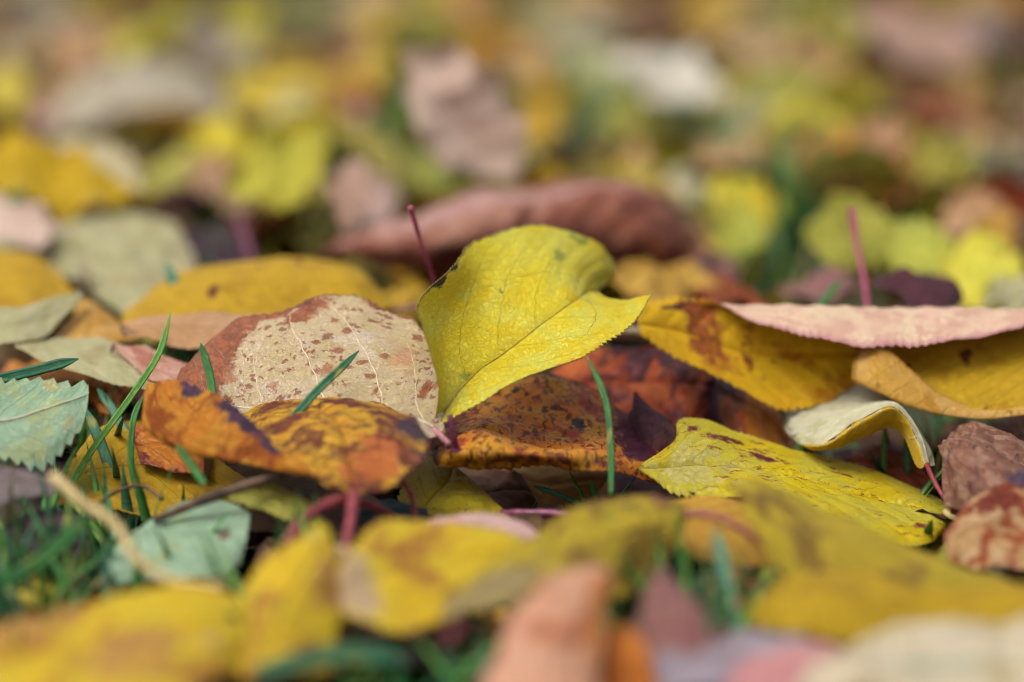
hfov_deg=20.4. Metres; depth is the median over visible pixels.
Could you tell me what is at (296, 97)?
fallen leaf
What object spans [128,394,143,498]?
grass blade
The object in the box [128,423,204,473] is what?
fallen leaf
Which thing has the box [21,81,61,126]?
fallen leaf
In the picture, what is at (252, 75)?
fallen leaf
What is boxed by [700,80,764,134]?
fallen leaf
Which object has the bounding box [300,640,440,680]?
fallen leaf
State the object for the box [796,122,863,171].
fallen leaf
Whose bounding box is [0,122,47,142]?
fallen leaf
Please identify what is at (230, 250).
fallen leaf
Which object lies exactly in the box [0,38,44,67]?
fallen leaf
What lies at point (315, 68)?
fallen leaf
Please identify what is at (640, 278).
fallen leaf
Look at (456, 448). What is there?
leaf stalk
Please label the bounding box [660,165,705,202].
fallen leaf
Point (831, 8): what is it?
fallen leaf
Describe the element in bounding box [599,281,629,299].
fallen leaf
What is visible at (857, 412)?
fallen leaf
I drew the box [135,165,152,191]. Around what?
fallen leaf
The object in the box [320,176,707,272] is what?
fallen leaf
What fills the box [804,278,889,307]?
fallen leaf
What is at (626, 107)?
fallen leaf
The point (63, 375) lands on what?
fallen leaf
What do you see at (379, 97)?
fallen leaf
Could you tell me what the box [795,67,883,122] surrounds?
fallen leaf
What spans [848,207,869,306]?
leaf stalk
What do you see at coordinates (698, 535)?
fallen leaf
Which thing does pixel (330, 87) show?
fallen leaf
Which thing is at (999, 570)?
fallen leaf
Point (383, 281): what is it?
fallen leaf
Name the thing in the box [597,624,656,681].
fallen leaf
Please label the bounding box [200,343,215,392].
grass blade
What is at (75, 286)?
fallen leaf
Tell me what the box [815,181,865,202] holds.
fallen leaf
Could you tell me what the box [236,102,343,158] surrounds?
fallen leaf
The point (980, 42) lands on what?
fallen leaf
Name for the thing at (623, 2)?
fallen leaf
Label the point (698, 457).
fallen leaf
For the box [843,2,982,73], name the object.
fallen leaf
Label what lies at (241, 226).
leaf stalk
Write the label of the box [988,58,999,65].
fallen leaf
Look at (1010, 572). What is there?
fallen leaf
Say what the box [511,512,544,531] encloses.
fallen leaf
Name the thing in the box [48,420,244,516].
fallen leaf
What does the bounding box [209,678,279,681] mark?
fallen leaf
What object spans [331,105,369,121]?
fallen leaf
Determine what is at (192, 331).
fallen leaf
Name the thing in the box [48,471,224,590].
leaf stalk
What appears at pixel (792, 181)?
fallen leaf
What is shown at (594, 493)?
grass blade
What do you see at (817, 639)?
fallen leaf
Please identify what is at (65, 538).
grass blade
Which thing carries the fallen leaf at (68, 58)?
on the leaf litter
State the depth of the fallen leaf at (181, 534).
0.71 m
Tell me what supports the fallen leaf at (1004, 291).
on the leaf litter
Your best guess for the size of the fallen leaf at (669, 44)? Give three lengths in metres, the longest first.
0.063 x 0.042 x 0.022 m
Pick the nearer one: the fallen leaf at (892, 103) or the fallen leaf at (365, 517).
the fallen leaf at (365, 517)
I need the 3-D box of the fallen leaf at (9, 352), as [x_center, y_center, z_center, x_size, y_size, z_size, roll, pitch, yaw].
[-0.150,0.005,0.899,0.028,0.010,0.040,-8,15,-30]
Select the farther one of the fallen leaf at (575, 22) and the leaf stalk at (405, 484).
the fallen leaf at (575, 22)
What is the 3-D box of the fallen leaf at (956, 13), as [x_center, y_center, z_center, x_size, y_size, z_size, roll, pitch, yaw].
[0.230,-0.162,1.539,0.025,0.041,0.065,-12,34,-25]
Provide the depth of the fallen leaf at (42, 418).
0.76 m
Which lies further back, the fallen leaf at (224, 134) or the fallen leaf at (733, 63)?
the fallen leaf at (733, 63)
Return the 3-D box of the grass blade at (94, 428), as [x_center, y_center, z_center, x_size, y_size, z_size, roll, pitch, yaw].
[-0.111,0.031,0.777,0.003,0.021,0.023,-7,15,-29]
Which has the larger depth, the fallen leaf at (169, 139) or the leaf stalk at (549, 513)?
the fallen leaf at (169, 139)
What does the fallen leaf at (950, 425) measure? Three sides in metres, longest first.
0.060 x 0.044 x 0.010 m
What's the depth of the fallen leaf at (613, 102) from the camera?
1.42 m
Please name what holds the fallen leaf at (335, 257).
on the leaf litter
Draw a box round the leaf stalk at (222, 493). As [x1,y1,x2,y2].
[152,470,283,523]
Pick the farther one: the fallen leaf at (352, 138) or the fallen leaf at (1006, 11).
the fallen leaf at (1006, 11)
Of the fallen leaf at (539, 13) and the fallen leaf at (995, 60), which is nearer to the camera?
the fallen leaf at (995, 60)
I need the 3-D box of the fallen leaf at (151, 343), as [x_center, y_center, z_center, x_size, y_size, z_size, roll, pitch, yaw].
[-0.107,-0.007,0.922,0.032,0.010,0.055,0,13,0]
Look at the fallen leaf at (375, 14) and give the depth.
1.66 m
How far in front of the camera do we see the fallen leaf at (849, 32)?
1.59 m
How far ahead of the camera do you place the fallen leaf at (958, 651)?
0.60 m
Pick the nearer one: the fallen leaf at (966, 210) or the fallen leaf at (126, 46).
the fallen leaf at (966, 210)
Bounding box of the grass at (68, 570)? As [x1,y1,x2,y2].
[0,0,1023,681]
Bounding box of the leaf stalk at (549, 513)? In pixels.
[500,509,563,517]
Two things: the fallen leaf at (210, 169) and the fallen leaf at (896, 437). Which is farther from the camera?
the fallen leaf at (210, 169)
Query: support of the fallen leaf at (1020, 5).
on the fallen leaf
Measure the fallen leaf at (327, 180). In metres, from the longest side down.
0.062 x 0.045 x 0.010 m
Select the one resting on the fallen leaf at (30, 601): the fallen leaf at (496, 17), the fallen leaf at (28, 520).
the fallen leaf at (28, 520)
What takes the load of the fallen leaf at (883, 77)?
on the leaf litter
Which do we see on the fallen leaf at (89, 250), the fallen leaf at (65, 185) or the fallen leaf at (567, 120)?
the fallen leaf at (65, 185)
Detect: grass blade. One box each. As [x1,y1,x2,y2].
[0,358,78,382]
[0,503,102,590]
[69,312,170,484]
[86,409,111,467]
[97,388,128,429]
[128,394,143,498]
[166,263,197,361]
[176,443,206,485]
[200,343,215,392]
[254,645,409,680]
[289,350,358,415]
[533,486,581,505]
[587,356,614,494]
[590,479,598,500]
[713,527,739,627]
[782,408,788,435]
[816,280,841,305]
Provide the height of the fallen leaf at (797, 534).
0.018 m
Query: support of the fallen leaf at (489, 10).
on the fallen leaf
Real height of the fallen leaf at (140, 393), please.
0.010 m
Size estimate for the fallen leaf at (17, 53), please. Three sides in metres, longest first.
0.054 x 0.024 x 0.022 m
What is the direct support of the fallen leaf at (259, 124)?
on the leaf litter
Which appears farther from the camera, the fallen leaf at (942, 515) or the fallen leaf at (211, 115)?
the fallen leaf at (211, 115)
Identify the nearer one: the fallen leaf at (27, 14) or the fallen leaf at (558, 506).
the fallen leaf at (558, 506)
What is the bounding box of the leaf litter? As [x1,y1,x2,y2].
[0,0,1023,678]
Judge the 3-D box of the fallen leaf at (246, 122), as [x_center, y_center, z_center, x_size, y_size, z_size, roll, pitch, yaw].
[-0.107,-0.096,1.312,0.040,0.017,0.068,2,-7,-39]
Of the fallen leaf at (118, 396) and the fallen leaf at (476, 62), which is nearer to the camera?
the fallen leaf at (118, 396)
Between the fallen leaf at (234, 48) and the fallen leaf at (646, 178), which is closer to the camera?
the fallen leaf at (646, 178)
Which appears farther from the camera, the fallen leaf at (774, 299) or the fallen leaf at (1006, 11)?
the fallen leaf at (1006, 11)
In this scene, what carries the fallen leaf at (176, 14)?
on the leaf litter
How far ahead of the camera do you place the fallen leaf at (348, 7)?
1.67 m
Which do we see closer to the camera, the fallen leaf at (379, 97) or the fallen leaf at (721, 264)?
the fallen leaf at (721, 264)
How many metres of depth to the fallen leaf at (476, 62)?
1.44 m
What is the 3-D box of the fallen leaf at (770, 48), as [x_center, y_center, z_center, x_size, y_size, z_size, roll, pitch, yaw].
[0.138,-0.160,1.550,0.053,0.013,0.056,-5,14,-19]
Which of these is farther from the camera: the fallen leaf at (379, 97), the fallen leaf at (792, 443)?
the fallen leaf at (379, 97)
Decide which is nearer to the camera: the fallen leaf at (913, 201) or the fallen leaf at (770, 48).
the fallen leaf at (913, 201)
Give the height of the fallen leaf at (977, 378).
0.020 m
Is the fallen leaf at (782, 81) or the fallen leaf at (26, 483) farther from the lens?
the fallen leaf at (782, 81)
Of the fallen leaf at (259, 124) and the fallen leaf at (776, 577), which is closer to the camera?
the fallen leaf at (776, 577)
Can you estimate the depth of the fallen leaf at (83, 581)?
0.73 m
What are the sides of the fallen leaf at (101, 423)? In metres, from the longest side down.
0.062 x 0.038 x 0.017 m
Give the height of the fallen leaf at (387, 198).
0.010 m
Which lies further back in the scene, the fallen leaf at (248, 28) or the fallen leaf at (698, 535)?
the fallen leaf at (248, 28)
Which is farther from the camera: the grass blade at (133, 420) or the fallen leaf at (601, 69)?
the fallen leaf at (601, 69)
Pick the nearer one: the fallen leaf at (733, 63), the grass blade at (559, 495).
the grass blade at (559, 495)
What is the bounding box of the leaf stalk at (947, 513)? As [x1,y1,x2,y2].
[942,508,956,520]
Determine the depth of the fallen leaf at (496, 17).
1.69 m
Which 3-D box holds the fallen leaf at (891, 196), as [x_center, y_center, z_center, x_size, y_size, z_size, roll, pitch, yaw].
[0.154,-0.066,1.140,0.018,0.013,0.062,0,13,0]
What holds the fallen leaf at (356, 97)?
on the fallen leaf at (357, 111)
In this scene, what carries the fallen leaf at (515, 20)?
on the leaf litter
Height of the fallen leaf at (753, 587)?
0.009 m
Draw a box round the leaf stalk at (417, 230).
[408,206,435,283]
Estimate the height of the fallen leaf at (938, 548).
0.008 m
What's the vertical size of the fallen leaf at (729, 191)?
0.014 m
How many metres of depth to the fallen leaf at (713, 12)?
1.67 m
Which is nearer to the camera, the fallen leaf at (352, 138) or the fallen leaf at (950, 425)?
the fallen leaf at (950, 425)
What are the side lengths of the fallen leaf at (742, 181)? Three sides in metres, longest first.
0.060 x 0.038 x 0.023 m
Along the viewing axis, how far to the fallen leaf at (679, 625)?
0.62 m
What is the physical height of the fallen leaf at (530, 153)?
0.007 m
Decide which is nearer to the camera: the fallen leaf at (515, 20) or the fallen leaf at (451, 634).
the fallen leaf at (451, 634)
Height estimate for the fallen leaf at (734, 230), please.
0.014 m
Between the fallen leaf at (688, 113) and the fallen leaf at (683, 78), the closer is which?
the fallen leaf at (683, 78)
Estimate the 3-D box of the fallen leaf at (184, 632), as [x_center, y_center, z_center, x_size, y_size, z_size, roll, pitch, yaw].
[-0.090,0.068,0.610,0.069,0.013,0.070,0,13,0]
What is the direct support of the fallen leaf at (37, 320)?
on the fallen leaf at (63, 375)
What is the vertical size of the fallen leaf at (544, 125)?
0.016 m
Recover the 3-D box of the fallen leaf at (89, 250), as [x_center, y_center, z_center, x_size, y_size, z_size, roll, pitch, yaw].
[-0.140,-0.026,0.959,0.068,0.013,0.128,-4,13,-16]
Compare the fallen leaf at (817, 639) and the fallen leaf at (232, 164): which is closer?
the fallen leaf at (817, 639)
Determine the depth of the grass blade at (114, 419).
0.77 m
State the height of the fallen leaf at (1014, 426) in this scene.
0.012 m
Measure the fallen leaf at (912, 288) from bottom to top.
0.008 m
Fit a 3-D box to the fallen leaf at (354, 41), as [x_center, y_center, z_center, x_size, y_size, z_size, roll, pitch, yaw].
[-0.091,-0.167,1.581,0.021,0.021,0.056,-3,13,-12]
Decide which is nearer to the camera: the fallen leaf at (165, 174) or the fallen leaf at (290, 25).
the fallen leaf at (165, 174)
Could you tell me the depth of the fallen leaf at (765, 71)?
1.54 m
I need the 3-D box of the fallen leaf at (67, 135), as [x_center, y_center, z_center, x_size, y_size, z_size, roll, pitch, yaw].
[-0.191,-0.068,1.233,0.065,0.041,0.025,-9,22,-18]
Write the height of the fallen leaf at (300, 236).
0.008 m
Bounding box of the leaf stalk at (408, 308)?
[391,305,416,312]
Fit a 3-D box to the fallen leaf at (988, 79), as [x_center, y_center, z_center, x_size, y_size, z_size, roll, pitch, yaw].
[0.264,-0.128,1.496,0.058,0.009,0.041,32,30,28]
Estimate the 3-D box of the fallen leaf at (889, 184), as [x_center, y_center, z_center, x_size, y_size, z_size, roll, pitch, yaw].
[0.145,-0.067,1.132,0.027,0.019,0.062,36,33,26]
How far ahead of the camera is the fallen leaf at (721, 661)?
0.61 m
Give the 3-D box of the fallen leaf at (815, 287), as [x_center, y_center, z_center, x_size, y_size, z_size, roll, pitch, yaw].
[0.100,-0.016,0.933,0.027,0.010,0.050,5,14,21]
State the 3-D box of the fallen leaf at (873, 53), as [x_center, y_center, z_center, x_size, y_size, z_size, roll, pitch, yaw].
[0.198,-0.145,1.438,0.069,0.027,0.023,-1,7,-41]
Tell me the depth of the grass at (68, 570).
0.85 m
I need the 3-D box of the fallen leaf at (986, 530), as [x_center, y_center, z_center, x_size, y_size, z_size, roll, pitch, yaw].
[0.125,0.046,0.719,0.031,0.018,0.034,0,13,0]
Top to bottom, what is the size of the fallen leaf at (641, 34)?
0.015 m
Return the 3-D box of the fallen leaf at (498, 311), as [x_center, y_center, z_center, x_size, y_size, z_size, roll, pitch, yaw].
[0.010,-0.006,0.792,0.098,0.044,0.052,-11,17,-40]
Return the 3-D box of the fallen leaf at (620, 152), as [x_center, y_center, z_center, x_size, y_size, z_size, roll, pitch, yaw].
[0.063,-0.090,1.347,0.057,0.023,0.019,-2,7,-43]
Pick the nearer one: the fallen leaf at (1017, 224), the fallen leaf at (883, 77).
the fallen leaf at (1017, 224)
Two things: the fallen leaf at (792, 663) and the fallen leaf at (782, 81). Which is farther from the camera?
the fallen leaf at (782, 81)
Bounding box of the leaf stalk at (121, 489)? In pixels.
[95,484,163,505]
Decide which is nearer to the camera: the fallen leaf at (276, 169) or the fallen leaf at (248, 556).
the fallen leaf at (248, 556)
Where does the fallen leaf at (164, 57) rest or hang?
on the leaf litter
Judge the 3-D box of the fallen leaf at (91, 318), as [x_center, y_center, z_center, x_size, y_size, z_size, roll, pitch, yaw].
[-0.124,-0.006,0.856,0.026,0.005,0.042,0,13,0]
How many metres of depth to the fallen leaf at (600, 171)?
1.07 m
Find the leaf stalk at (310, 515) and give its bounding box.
[281,495,400,546]
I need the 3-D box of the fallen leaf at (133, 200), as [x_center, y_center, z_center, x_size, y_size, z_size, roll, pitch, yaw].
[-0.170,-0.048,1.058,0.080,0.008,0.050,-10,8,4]
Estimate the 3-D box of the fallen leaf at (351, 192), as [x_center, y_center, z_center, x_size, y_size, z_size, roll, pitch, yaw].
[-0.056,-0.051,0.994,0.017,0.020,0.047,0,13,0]
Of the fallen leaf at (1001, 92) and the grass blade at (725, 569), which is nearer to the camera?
the grass blade at (725, 569)
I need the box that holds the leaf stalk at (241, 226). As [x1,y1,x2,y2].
[235,215,255,260]
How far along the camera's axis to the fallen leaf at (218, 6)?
1.81 m
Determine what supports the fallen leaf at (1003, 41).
on the leaf litter
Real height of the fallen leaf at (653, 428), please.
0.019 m
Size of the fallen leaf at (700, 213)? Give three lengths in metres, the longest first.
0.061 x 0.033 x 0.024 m
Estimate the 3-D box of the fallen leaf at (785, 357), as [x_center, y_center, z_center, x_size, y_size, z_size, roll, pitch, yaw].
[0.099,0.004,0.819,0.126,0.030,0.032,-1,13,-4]
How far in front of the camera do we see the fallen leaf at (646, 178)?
1.14 m
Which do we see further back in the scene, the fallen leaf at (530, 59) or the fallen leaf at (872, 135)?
the fallen leaf at (530, 59)
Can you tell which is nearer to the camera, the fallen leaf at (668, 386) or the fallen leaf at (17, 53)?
the fallen leaf at (668, 386)
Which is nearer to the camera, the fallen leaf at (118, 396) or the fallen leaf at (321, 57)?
the fallen leaf at (118, 396)
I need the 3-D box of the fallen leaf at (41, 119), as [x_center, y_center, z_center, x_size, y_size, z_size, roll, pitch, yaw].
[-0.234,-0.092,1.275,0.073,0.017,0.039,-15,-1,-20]
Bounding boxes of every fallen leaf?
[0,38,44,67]
[0,59,28,123]
[0,88,28,122]
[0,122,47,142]
[0,129,134,224]
[0,194,63,250]
[0,212,196,314]
[0,250,79,308]
[0,290,83,343]
[0,338,44,366]
[0,338,48,372]
[0,376,88,471]
[0,466,55,505]
[0,582,248,681]
[2,360,100,388]
[3,508,81,559]
[5,0,91,35]
[12,30,54,78]
[14,410,141,468]
[14,446,77,477]
[15,337,152,389]
[18,572,65,614]
[21,27,80,47]
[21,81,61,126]
[33,100,62,133]
[33,595,93,614]
[37,28,104,66]
[43,59,238,143]
[46,192,161,222]
[47,47,118,85]
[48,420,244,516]
[49,298,136,342]
[53,135,143,190]
[54,132,134,192]
[62,276,101,298]
[74,14,126,52]
[76,570,160,600]
[83,500,250,597]
[89,171,145,201]
[89,379,132,418]
[107,28,186,61]
[110,343,186,382]
[115,0,202,43]
[120,311,269,349]
[121,256,391,347]
[128,132,196,147]
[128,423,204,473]
[133,389,144,402]
[134,208,196,232]
[134,517,275,551]
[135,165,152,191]
[137,53,180,65]
[138,148,200,194]
[138,338,199,350]
[142,379,430,544]
[147,110,205,134]
[177,294,451,448]
[179,153,253,213]
[182,218,255,265]
[183,13,228,58]
[185,0,231,12]
[185,114,244,160]
[206,106,238,122]
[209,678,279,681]
[214,37,265,74]
[214,576,329,681]
[217,522,343,681]
[222,0,277,16]
[222,3,278,27]
[222,71,268,105]
[223,122,331,213]
[223,156,330,187]
[224,476,327,526]
[225,73,320,111]
[229,20,265,42]
[229,464,378,538]
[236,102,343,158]
[236,109,266,141]
[240,532,281,566]
[242,47,335,70]
[245,121,327,181]
[247,245,349,261]
[253,521,289,569]
[254,187,318,218]
[258,0,372,51]
[263,83,329,135]
[267,59,337,77]
[273,207,340,249]
[276,47,332,64]
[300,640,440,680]
[304,181,332,204]
[311,118,403,186]
[314,63,397,105]
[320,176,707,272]
[321,178,333,182]
[323,0,361,12]
[327,156,375,233]
[329,27,369,65]
[331,85,380,119]
[331,94,405,117]
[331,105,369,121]
[334,518,526,634]
[334,545,355,639]
[338,619,387,644]
[348,261,403,292]
[351,0,394,41]
[351,42,402,94]
[355,499,427,526]
[360,622,420,667]
[361,175,403,225]
[366,489,392,499]
[386,273,428,319]
[390,482,400,493]
[392,634,471,673]
[395,143,441,198]
[397,453,510,519]
[403,42,526,180]
[404,9,497,47]
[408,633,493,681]
[409,494,762,634]
[414,608,494,651]
[416,224,653,423]
[427,513,537,538]
[432,373,688,497]
[440,22,501,69]
[453,178,469,192]
[459,22,548,62]
[464,469,537,508]
[466,57,483,68]
[474,606,514,654]
[478,0,545,22]
[482,564,608,681]
[488,14,554,40]
[498,8,536,32]
[501,41,552,81]
[502,64,568,100]
[507,158,639,189]
[509,595,634,610]
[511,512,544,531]
[512,0,605,31]
[512,465,607,508]
[514,501,566,525]
[516,146,538,163]
[520,98,565,146]
[536,105,613,153]
[545,37,631,93]
[545,162,627,183]
[548,344,788,447]
[549,0,613,17]
[549,12,628,54]
[572,51,622,98]
[573,0,638,20]
[578,1,624,19]
[588,472,681,501]
[591,96,617,109]
[593,94,676,141]
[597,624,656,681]
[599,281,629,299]
[604,16,679,53]
[606,46,727,103]
[608,142,625,162]
[611,326,651,343]
[613,259,720,301]
[627,165,664,187]
[629,392,676,451]
[631,565,726,655]
[638,295,1023,412]
[638,417,952,545]
[650,629,815,681]
[654,32,720,66]
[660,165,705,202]
[663,17,691,32]
[664,32,729,71]
[665,548,701,567]
[671,494,771,566]
[678,0,759,22]
[679,0,766,38]
[681,273,769,304]
[683,206,713,238]
[686,110,700,118]
[689,247,742,282]
[693,140,740,165]
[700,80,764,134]
[701,96,777,134]
[702,172,755,219]
[704,567,769,595]
[706,174,788,238]
[717,120,804,168]
[717,204,767,260]
[718,30,820,64]
[725,478,1014,588]
[727,37,762,80]
[729,643,845,681]
[734,60,779,80]
[738,64,833,104]
[742,569,1023,645]
[747,564,783,602]
[749,624,851,649]
[758,288,804,305]
[760,95,851,144]
[776,266,861,305]
[777,173,806,202]
[783,383,956,514]
[786,22,828,53]
[788,435,817,453]
[791,143,908,197]
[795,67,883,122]
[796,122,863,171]
[799,616,1023,681]
[802,191,899,270]
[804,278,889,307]
[807,250,891,275]
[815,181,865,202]
[820,0,869,46]
[827,5,875,10]
[831,137,917,197]
[832,50,914,85]
[832,443,934,492]
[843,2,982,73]
[851,328,1023,418]
[853,29,939,77]
[857,428,946,455]
[859,125,911,151]
[860,118,906,149]
[864,140,958,188]
[871,266,963,307]
[876,157,920,205]
[882,83,926,122]
[886,216,955,275]
[897,92,996,128]
[908,187,936,203]
[909,131,971,184]
[912,532,947,558]
[913,137,986,194]
[915,509,960,518]
[919,5,974,36]
[928,0,1017,46]
[931,418,988,468]
[935,229,1023,308]
[938,421,1023,509]
[941,187,1005,234]
[944,471,1023,570]
[948,4,999,40]
[953,118,1023,153]
[956,563,1023,577]
[963,36,989,69]
[970,67,993,83]
[972,132,1023,159]
[972,209,1018,252]
[981,275,1023,308]
[984,566,1009,574]
[988,56,1019,117]
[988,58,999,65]
[989,416,1023,440]
[991,20,1023,65]
[1003,199,1023,216]
[1010,0,1023,20]
[1010,216,1023,264]
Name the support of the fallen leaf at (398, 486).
on the leaf litter
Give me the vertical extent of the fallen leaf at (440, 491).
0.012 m
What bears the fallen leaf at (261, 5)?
on the leaf litter
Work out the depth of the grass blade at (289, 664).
0.62 m
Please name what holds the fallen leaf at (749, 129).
on the fallen leaf at (709, 156)
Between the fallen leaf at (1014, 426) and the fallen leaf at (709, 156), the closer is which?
the fallen leaf at (1014, 426)
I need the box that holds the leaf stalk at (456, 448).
[446,414,461,452]
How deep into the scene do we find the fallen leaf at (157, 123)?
1.40 m
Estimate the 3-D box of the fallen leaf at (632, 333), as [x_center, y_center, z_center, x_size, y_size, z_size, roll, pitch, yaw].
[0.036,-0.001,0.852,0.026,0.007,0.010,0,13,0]
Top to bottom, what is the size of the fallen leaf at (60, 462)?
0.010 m
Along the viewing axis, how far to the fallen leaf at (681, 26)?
1.79 m
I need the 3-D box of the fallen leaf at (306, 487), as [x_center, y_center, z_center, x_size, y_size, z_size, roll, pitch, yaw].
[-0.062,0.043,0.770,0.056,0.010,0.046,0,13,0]
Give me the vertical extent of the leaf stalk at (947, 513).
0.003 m
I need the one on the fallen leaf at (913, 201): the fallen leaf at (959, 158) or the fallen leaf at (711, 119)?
the fallen leaf at (959, 158)
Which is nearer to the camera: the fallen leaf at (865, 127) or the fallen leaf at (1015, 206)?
the fallen leaf at (1015, 206)
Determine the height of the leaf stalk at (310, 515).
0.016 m
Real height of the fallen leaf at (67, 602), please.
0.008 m
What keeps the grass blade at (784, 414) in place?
on the leaf litter
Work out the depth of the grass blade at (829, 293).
0.86 m
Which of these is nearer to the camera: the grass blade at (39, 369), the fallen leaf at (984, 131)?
the grass blade at (39, 369)
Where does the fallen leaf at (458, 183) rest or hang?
on the leaf litter
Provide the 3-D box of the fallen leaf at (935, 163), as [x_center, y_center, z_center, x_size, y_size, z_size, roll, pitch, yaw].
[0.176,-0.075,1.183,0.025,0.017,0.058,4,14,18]
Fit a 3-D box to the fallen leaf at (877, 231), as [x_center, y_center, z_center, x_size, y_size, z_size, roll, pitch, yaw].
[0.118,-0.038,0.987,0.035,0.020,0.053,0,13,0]
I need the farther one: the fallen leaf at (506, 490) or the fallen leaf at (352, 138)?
the fallen leaf at (352, 138)
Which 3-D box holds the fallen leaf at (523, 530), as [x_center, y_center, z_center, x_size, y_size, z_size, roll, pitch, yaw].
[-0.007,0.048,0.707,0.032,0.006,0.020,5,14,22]
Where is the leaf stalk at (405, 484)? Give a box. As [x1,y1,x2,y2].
[400,478,418,520]
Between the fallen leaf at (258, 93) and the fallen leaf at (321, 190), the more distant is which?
the fallen leaf at (258, 93)
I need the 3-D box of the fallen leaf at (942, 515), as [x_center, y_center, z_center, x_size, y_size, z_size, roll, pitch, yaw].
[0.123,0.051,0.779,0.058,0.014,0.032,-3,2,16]
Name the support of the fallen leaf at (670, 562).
on the leaf litter
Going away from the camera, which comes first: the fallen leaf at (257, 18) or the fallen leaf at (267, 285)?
the fallen leaf at (267, 285)
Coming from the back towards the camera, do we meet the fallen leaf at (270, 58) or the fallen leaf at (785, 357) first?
the fallen leaf at (270, 58)
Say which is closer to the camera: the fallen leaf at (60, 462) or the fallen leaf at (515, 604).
the fallen leaf at (515, 604)
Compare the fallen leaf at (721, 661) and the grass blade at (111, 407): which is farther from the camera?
the grass blade at (111, 407)
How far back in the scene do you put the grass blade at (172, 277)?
0.87 m
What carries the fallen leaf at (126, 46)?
on the leaf litter
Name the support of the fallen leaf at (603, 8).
on the leaf litter
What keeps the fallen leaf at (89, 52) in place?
on the leaf litter
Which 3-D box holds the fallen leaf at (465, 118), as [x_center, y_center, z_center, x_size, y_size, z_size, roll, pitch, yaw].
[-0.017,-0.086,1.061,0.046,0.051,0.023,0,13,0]
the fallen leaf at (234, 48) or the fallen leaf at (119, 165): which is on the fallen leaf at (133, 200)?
the fallen leaf at (119, 165)
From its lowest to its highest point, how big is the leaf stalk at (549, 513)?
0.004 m
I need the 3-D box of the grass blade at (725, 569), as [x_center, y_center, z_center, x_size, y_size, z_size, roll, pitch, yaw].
[0.049,0.054,0.655,0.005,0.018,0.020,0,13,0]
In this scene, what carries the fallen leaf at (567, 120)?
on the leaf litter
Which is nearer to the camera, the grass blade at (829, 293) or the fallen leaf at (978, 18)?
the grass blade at (829, 293)
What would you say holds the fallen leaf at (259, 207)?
on the leaf litter
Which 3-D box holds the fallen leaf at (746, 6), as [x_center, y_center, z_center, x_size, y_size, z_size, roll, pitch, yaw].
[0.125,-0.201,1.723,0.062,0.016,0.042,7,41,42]
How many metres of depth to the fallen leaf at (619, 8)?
1.79 m
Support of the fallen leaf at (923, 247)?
on the leaf litter
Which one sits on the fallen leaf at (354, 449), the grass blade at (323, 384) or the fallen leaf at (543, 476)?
the grass blade at (323, 384)
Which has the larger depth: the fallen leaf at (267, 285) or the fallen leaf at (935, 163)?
the fallen leaf at (935, 163)
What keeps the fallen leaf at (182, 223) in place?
on the leaf litter
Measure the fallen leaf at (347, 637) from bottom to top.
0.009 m
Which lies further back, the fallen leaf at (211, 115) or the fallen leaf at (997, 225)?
the fallen leaf at (211, 115)
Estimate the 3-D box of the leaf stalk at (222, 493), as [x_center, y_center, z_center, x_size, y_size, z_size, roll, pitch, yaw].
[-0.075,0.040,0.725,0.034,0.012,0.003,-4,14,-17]
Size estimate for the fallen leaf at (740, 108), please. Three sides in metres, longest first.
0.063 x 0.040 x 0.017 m
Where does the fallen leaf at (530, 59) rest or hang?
on the leaf litter
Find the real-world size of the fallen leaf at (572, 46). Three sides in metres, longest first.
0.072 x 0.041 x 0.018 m
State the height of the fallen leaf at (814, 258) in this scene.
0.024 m

